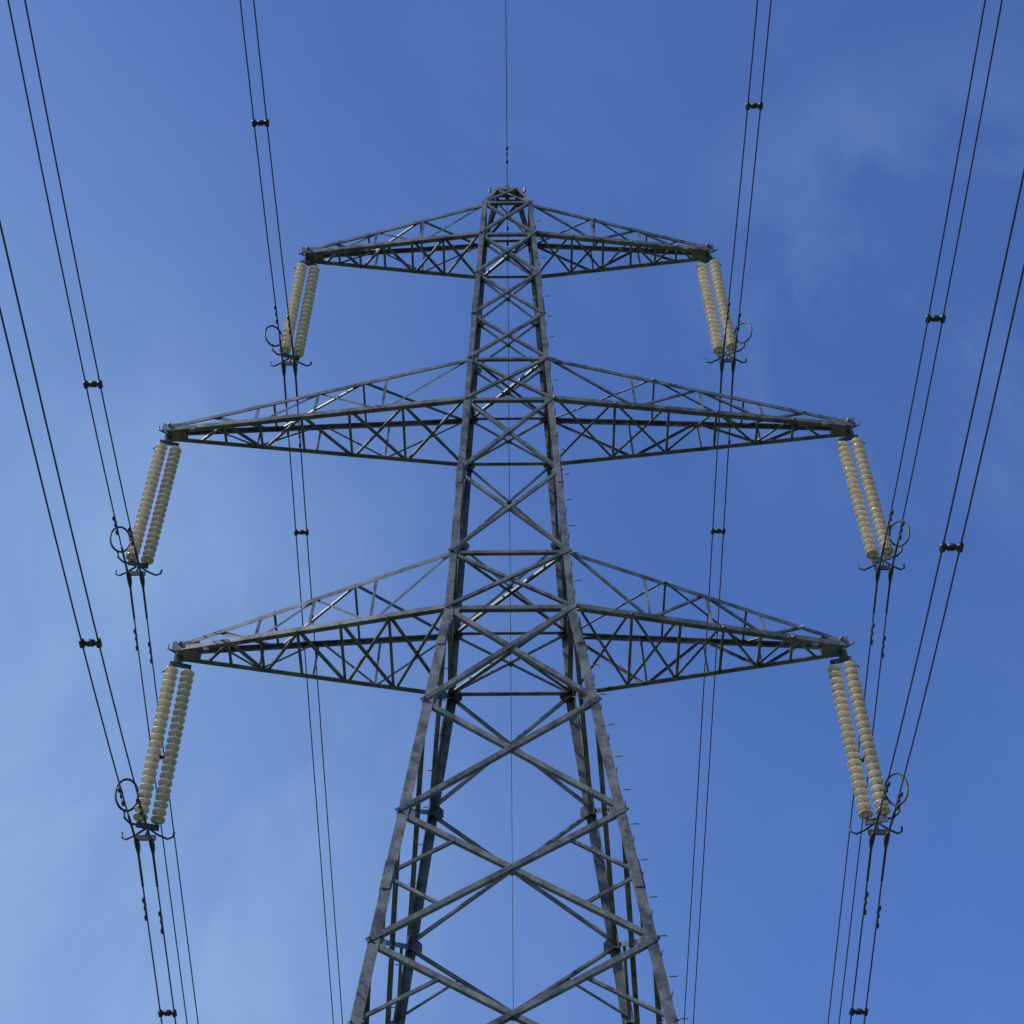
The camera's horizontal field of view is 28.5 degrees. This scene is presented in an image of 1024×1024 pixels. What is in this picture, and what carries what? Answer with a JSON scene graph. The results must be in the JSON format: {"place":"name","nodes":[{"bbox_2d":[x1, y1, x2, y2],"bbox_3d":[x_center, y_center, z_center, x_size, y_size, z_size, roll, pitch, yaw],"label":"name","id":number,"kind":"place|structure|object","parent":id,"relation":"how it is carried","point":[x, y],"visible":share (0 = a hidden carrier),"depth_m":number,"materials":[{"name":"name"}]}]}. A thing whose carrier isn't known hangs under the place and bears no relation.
{"place":"outdoors","nodes":[
{"label":"outdoors","id":0,"kind":"place"},
{"bbox_2d":[0,0,1023,1023],"label":"sky","id":1,"kind":"structure","parent":0,"point":[382,114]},
{"bbox_3d":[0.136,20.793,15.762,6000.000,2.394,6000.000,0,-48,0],"label":"grass field","id":2,"kind":"structure","parent":0,"visible":0},
{"bbox_2d":[158,186,859,1023],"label":"electricity pylon","id":3,"kind":"object","parent":2,"relation":"on","point":[572,636],"visible":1,"depth_m":36.44,"materials":[{"name":"metal"}]},
{"bbox_2d":[109,436,181,587],"bbox_3d":[-7.097,-0.152,39.050,1.037,4.234,0.448,0,-48,0],"label":"suspension insulator string","id":4,"kind":"object","parent":3,"relation":"hanging from","point":[159,514],"visible":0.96,"depth_m":38.84,"materials":[{"name":"ceramic"}]},
{"bbox_2d":[7,0,198,1023],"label":"power line","id":5,"kind":"object","parent":4,"relation":"hanging from","point":[91,384],"visible":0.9,"depth_m":34.68,"materials":[{"name":"metal"}]},
{"bbox_2d":[114,656,194,853],"bbox_3d":[-6.081,3.996,34.437,1.037,4.354,0.448,0,-48,0],"label":"suspension insulator string","id":6,"kind":"object","parent":3,"relation":"hanging from","point":[169,762],"visible":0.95,"depth_m":34.26,"materials":[{"name":"ceramic"}]},
{"bbox_2d":[0,220,176,1023],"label":"power line","id":7,"kind":"object","parent":6,"relation":"hanging from","point":[97,642],"visible":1,"depth_m":28.71,"materials":[{"name":"metal"}]},
{"bbox_2d":[264,258,319,375],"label":"suspension insulator string","id":8,"kind":"object","parent":3,"relation":"hanging from","point":[307,304],"visible":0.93,"depth_m":43.52,"materials":[{"name":"ceramic"}]},
{"bbox_2d":[239,0,342,1023],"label":"power line","id":9,"kind":"object","parent":8,"relation":"hanging from","point":[265,122],"visible":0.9,"depth_m":42.88,"materials":[{"name":"metal"}]},
{"bbox_2d":[505,0,513,1023],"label":"earth wire","id":10,"kind":"object","parent":3,"relation":"attached to","point":[507,229],"visible":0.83,"depth_m":51.37,"materials":[{"name":"metal"}]},
{"bbox_2d":[696,255,751,372],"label":"suspension insulator string","id":11,"kind":"object","parent":3,"relation":"hanging from","point":[714,264],"visible":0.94,"depth_m":43.51,"materials":[{"name":"ceramic"}]},
{"bbox_2d":[684,0,771,1023],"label":"power line","id":12,"kind":"object","parent":11,"relation":"hanging from","point":[748,106],"visible":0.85,"depth_m":43.09,"materials":[{"name":"metal"}]},
{"bbox_2d":[827,651,908,847],"bbox_3d":[6.060,3.906,34.451,1.039,4.354,0.448,0,-48,0],"label":"suspension insulator string","id":13,"kind":"object","parent":3,"relation":"hanging from","point":[853,755],"visible":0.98,"depth_m":34.28,"materials":[{"name":"ceramic"}]},
{"bbox_2d":[849,169,1023,1023],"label":"power line","id":14,"kind":"object","parent":13,"relation":"hanging from","point":[944,546],"visible":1,"depth_m":28.14,"materials":[{"name":"metal"}]},
{"bbox_2d":[837,431,909,580],"bbox_3d":[7.004,-0.257,39.067,1.039,4.234,0.448,0,-48,0],"label":"suspension insulator string","id":15,"kind":"object","parent":3,"relation":"hanging from","point":[873,502],"visible":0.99,"depth_m":38.86,"materials":[{"name":"ceramic"}]},
{"bbox_2d":[827,0,1002,1023],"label":"power line","id":16,"kind":"object","parent":15,"relation":"hanging from","point":[935,318],"visible":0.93,"depth_m":34.76,"materials":[{"name":"metal"}]}
]}

